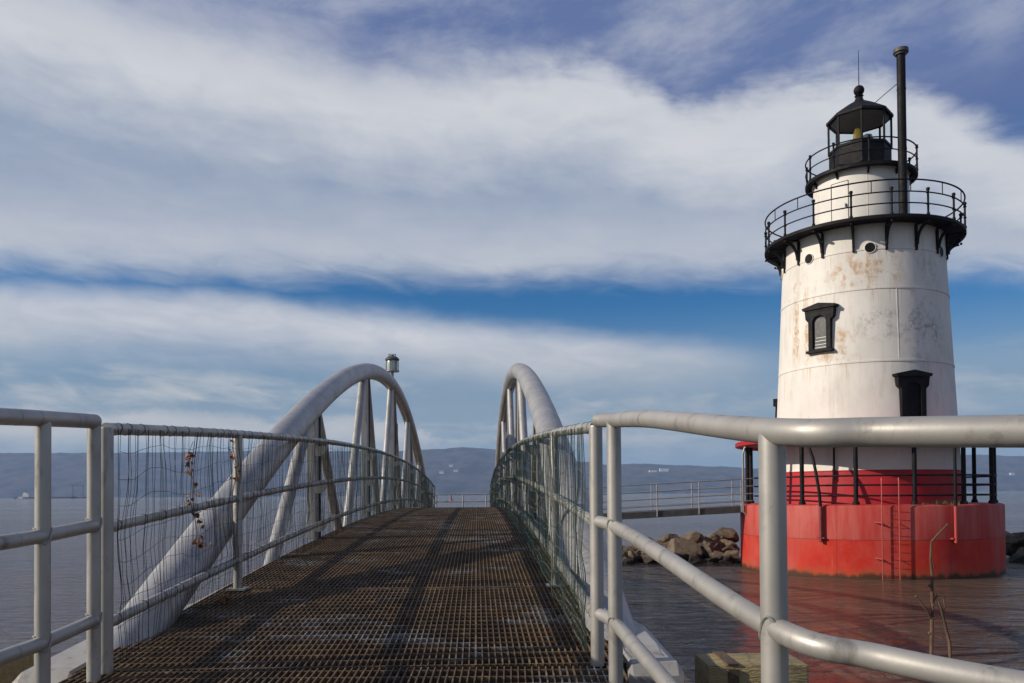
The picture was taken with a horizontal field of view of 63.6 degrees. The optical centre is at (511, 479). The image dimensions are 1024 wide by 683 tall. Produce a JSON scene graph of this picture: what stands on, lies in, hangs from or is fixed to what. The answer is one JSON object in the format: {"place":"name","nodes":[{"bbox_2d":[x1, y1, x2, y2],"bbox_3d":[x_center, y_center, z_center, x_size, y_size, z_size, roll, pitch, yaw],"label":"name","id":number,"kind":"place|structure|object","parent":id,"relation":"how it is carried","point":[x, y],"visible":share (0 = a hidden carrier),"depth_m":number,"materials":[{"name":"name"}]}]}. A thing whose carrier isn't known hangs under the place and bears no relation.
{"place":"outdoors","nodes":[
{"label":"outdoors","id":0,"kind":"place"},
{"bbox_2d":[0,491,1023,682],"bbox_3d":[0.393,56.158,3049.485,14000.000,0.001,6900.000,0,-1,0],"label":"water","id":1,"kind":"structure","parent":0,"point":[681,621],"depth_m":24.22,"materials":[{"name":"grey liquid"}]},
{"bbox_2d":[0,654,33,682],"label":"pile cap","id":2,"kind":"object","parent":1,"relation":"in","point":[10,672],"visible":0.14,"depth_m":5.00,"materials":[{"name":"brown wood"}]},
{"bbox_2d":[13,487,74,498],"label":"barge","id":3,"kind":"object","parent":1,"relation":"on","point":[26,495],"visible":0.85,"depth_m":1741.73,"materials":[{"name":"grey"}]},
{"bbox_2d":[72,485,86,497],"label":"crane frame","id":4,"kind":"object","parent":1,"relation":"on","point":[72,491],"visible":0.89,"depth_m":1759.48,"materials":[{"name":"grey"}]},
{"bbox_2d":[429,494,489,506],"bbox_3d":[-1.879,3.072,32.707,3.000,5.024,3.530,0,-1,0],"label":"landing","id":5,"kind":"object","parent":1,"relation":"in","point":[463,501],"visible":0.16,"depth_m":34.35,"materials":[{"name":"metal"}]},
{"bbox_2d":[12,363,683,682],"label":"footbridge","id":6,"kind":"object","parent":5,"relation":"on","point":[438,588],"visible":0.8,"depth_m":5.11,"materials":[{"name":"metal"}]},
{"bbox_2d":[191,511,204,528],"bbox_3d":[-1.758,0.225,4.618,0.074,0.102,0.059,0,-1,-35],"label":"dry vine","id":7,"kind":"object","parent":6,"relation":"hanging from","point":[197,515],"visible":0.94,"depth_m":4.62,"materials":[{"name":"brown plant"}]},
{"bbox_2d":[215,587,235,603],"bbox_3d":[-1.759,0.725,5.106,0.079,0.094,0.241,0,-1,0],"label":"dry vine","id":8,"kind":"object","parent":6,"relation":"on","point":[223,599],"visible":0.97,"depth_m":5.04,"materials":[{"name":"brown plant"}]},
{"bbox_2d":[114,423,344,663],"bbox_3d":[-1.877,0.178,6.727,0.090,1.368,6.255,0,-1,-2],"label":"netting","id":9,"kind":"object","parent":6,"relation":"attached to","point":[302,543],"visible":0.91,"depth_m":5.06,"materials":[{"name":"grey metal"}]},
{"bbox_2d":[185,442,200,505],"bbox_3d":[-1.741,-0.033,4.489,0.078,0.352,0.090,0,-1,0],"label":"dry vine","id":10,"kind":"object","parent":9,"relation":"hanging from","point":[191,455],"visible":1,"depth_m":4.49,"materials":[{"name":"brown plant"}]},
{"bbox_2d":[192,536,212,548],"bbox_3d":[-1.748,0.352,4.651,0.069,0.079,0.136,-1,-1,16],"label":"dry vine","id":11,"kind":"object","parent":9,"relation":"attached to","point":[195,542],"visible":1,"depth_m":4.64,"materials":[{"name":"brown plant"}]},
{"bbox_2d":[227,437,240,485],"bbox_3d":[-1.780,-0.116,5.292,0.072,0.313,0.098,0,-1,0],"label":"dry vine","id":12,"kind":"object","parent":6,"relation":"hanging from","point":[235,467],"visible":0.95,"depth_m":5.30,"materials":[{"name":"brown plant"}]},
{"bbox_2d":[341,441,435,529],"bbox_3d":[-2.456,0.353,20.374,0.088,1.492,21.266,0,-1,-2],"label":"netting","id":13,"kind":"object","parent":6,"relation":"attached to","point":[407,492],"visible":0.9,"depth_m":13.67,"materials":[{"name":"grey metal"}]},
{"bbox_2d":[385,354,398,376],"bbox_3d":[-2.544,-2.383,17.549,0.300,0.585,0.300,0,-1,0],"label":"marine lantern","id":14,"kind":"object","parent":6,"relation":"on","point":[392,365],"visible":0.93,"depth_m":17.46,"materials":[{"name":"grey"}]},
{"bbox_2d":[490,421,591,654],"bbox_3d":[-0.231,0.288,17.407,0.098,1.498,27.454,0,-1,-2],"label":"netting","id":15,"kind":"object","parent":6,"relation":"attached to","point":[518,485],"visible":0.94,"depth_m":5.51,"materials":[{"name":"grey metal"}]},
{"bbox_2d":[587,478,752,519],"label":"walkway","id":16,"kind":"structure","parent":5,"relation":"on","point":[657,513],"depth_m":31.89,"materials":[{"name":"metal"}]},
{"bbox_2d":[622,550,628,557],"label":"rock","id":17,"kind":"object","parent":1,"relation":"on","point":[624,553],"visible":0.31,"depth_m":34.60,"materials":[{"name":"brown stone"}]},
{"bbox_2d":[622,557,633,564],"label":"rock","id":18,"kind":"object","parent":1,"relation":"on","point":[626,560],"visible":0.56,"depth_m":34.04,"materials":[{"name":"stone"}]},
{"bbox_2d":[627,550,638,562],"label":"rock","id":19,"kind":"object","parent":1,"relation":"on","point":[632,555],"visible":0.66,"depth_m":34.62,"materials":[{"name":"brown stone"}]},
{"bbox_2d":[642,555,656,562],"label":"rock","id":20,"kind":"object","parent":1,"relation":"on","point":[647,559],"visible":0.47,"depth_m":34.43,"materials":[{"name":"brown stone"}]},
{"bbox_2d":[667,538,702,560],"bbox_3d":[7.216,3.098,34.912,1.546,1.258,1.471,0,-1,0],"label":"rock","id":21,"kind":"object","parent":1,"relation":"in","point":[681,547],"visible":0.52,"depth_m":34.66,"materials":[{"name":"beige stone"}]},
{"bbox_2d":[687,552,702,563],"bbox_3d":[7.574,3.390,34.371,0.796,0.760,0.711,0,-1,0],"label":"rock","id":22,"kind":"object","parent":1,"relation":"on","point":[694,557],"visible":0.55,"depth_m":34.19,"materials":[{"name":"brown stone"}]},
{"bbox_2d":[702,558,717,562],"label":"rock","id":23,"kind":"object","parent":1,"relation":"on","point":[713,560],"visible":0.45,"depth_m":34.28,"materials":[{"name":"brown stone"}]},
{"bbox_2d":[700,540,722,558],"bbox_3d":[8.439,3.119,35.347,1.277,1.048,1.410,0,-1,0],"label":"rock","id":24,"kind":"object","parent":1,"relation":"on","point":[707,549],"visible":0.46,"depth_m":34.99,"materials":[{"name":"brown stone"}]},
{"bbox_2d":[700,536,711,544],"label":"rock","id":25,"kind":"object","parent":24,"relation":"on","point":[704,540],"visible":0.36,"depth_m":35.69,"materials":[{"name":"brown stone"}]},
{"bbox_2d":[713,543,720,549],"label":"rock","id":26,"kind":"object","parent":24,"relation":"on","point":[716,546],"visible":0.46,"depth_m":35.11,"materials":[{"name":"brown stone"}]},
{"bbox_2d":[720,539,739,550],"bbox_3d":[9.270,2.967,35.819,1.127,0.807,0.810,0,-1,0],"label":"rock","id":27,"kind":"object","parent":24,"relation":"on","point":[725,542],"visible":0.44,"depth_m":35.52,"materials":[{"name":"beige stone"}]},
{"bbox_2d":[705,533,719,540],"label":"rock","id":28,"kind":"object","parent":27,"relation":"on","point":[712,537],"visible":0.41,"depth_m":35.91,"materials":[{"name":"beige stone"}]},
{"bbox_2d":[709,551,724,560],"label":"rock","id":29,"kind":"object","parent":1,"relation":"in","point":[718,555],"visible":0.74,"depth_m":34.44,"materials":[{"name":"beige stone"}]},
{"bbox_2d":[717,559,733,563],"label":"rock","id":30,"kind":"object","parent":1,"relation":"on","point":[725,561],"visible":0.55,"depth_m":34.20,"materials":[{"name":"brown stone"}]},
{"bbox_2d":[722,554,732,560],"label":"rock","id":31,"kind":"object","parent":1,"relation":"on","point":[727,557],"visible":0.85,"depth_m":34.23,"materials":[{"name":"stone"}]},
{"bbox_2d":[731,556,740,562],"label":"rock","id":32,"kind":"object","parent":1,"relation":"on","point":[736,559],"visible":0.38,"depth_m":34.37,"materials":[{"name":"stone"}]},
{"bbox_2d":[725,550,738,556],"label":"rock","id":33,"kind":"object","parent":32,"relation":"on","point":[733,553],"visible":0.62,"depth_m":34.63,"materials":[{"name":"beige stone"}]},
{"bbox_2d":[721,545,739,552],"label":"rock","id":34,"kind":"object","parent":33,"relation":"on","point":[726,548],"visible":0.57,"depth_m":35.06,"materials":[{"name":"brown stone"}]},
{"bbox_2d":[695,651,807,682],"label":"pile cap","id":35,"kind":"object","parent":1,"relation":"in","point":[717,667],"visible":0.85,"depth_m":3.91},
{"bbox_2d":[735,46,1005,579],"bbox_3d":[13.623,-5.411,32.098,9.680,22.750,9.680,-1,-1,23],"label":"lighthouse","id":36,"kind":"object","parent":1,"relation":"in","point":[860,263],"visible":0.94,"depth_m":29.28,"materials":[{"name":"paint"}]},
{"bbox_2d":[802,303,838,353],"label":"window","id":37,"kind":"structure","parent":36,"relation":"in","point":[819,317],"depth_m":30.07,"materials":[{"name":"black paint"}]},
{"bbox_2d":[892,370,932,416],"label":"window","id":38,"kind":"structure","parent":36,"relation":"in","point":[912,385],"depth_m":28.78,"materials":[{"name":"black paint"}]},
{"bbox_2d":[1007,544,1019,555],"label":"rock","id":39,"kind":"object","parent":1,"relation":"on","point":[1012,549],"visible":0.2,"depth_m":36.67,"materials":[{"name":"grey stone"}]},
{"bbox_2d":[1009,547,1023,562],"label":"rock","id":40,"kind":"object","parent":1,"relation":"in","point":[1017,556],"visible":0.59,"depth_m":33.55,"materials":[{"name":"grey stone"}]},
{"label":"rock","id":41,"kind":"object","parent":1,"relation":"in","visible":0},
{"bbox_2d":[623,546,635,551],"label":"rock","id":42,"kind":"object","parent":41,"relation":"on","point":[628,548],"visible":0.39,"depth_m":35.19,"materials":[{"name":"brown stone"}]},
{"bbox_2d":[0,447,1023,497],"bbox_3d":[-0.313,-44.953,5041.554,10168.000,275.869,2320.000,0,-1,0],"label":"hills","id":43,"kind":"structure","parent":0,"point":[475,467],"depth_m":4248.46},
{"bbox_2d":[659,468,668,471],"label":"hillside building","id":44,"kind":"structure","parent":43,"relation":"on","point":[663,469],"depth_m":4421.42,"materials":[{"name":"metal"}]},
{"bbox_2d":[0,0,1023,468],"label":"sky","id":45,"kind":"structure","parent":0,"point":[212,212],"materials":[{"name":"blue"}]},
{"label":"path","id":46,"kind":"structure","parent":0,"visible":0},
{"bbox_2d":[58,666,629,682],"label":"approach ramp","id":47,"kind":"structure","parent":46,"relation":"on","point":[517,675],"depth_m":3.48,"materials":[{"name":"metal"}]},
{"bbox_2d":[0,408,102,682],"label":"ramp railing","id":48,"kind":"object","parent":47,"relation":"on","point":[41,535],"visible":1,"depth_m":3.05,"materials":[{"name":"grey metal"}]},
{"bbox_2d":[592,410,1023,682],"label":"ramp railing","id":49,"kind":"object","parent":47,"relation":"attached to","point":[780,635],"visible":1,"depth_m":1.80,"materials":[{"name":"grey metal"}]},
{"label":"rock","id":50,"kind":"object","parent":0,"visible":0},
{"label":"rock","id":51,"kind":"object","parent":50,"relation":"on","visible":0},
{"bbox_2d":[660,533,678,542],"bbox_3d":[6.995,2.726,36.300,1.067,0.729,0.719,0,-1,0],"label":"rock","id":52,"kind":"object","parent":51,"relation":"on","point":[666,538],"visible":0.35,"depth_m":36.07,"materials":[{"name":"beige stone"}]},
{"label":"rock","id":53,"kind":"object","parent":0,"visible":0},
{"bbox_2d":[1011,532,1023,545],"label":"rock","id":54,"kind":"object","parent":53,"relation":"on","point":[1020,542],"visible":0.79,"depth_m":35.62,"materials":[{"name":"grey stone"}]},
{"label":"rock","id":55,"kind":"object","parent":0,"visible":0},
{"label":"rock","id":56,"kind":"object","parent":55,"relation":"on","visible":0},
{"bbox_2d":[1005,531,1019,544],"bbox_3d":[21.289,2.501,35.781,1.222,0.694,0.819,0,-1,0],"label":"rock","id":57,"kind":"object","parent":56,"relation":"on","point":[1011,538],"visible":0.47,"depth_m":35.46,"materials":[{"name":"grey stone"}]},
{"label":"ground","id":58,"kind":"structure","parent":0,"visible":0},
{"bbox_2d":[915,523,951,657],"bbox_3d":[1.792,1.492,3.498,0.174,2.614,0.079,0,-1,0],"label":"bare sapling","id":59,"kind":"object","parent":58,"relation":"on","point":[931,613],"visible":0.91,"depth_m":3.49,"materials":[{"name":"brown plant"}]},
{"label":"rock","id":60,"kind":"object","parent":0,"visible":0},
{"bbox_2d":[679,531,701,543],"bbox_3d":[7.829,2.626,36.115,1.026,0.776,1.074,0,-1,0],"label":"rock","id":61,"kind":"object","parent":60,"relation":"on","point":[695,536],"visible":0.52,"depth_m":35.66,"materials":[{"name":"beige stone"}]},
{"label":"rock","id":62,"kind":"object","parent":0,"visible":0},
{"bbox_2d":[714,527,738,542],"bbox_3d":[9.380,2.474,36.439,1.187,0.749,0.889,0,-1,0],"label":"rock","id":63,"kind":"object","parent":62,"relation":"on","point":[730,534],"visible":0.61,"depth_m":36.13,"materials":[{"name":"brown stone"}]}
]}

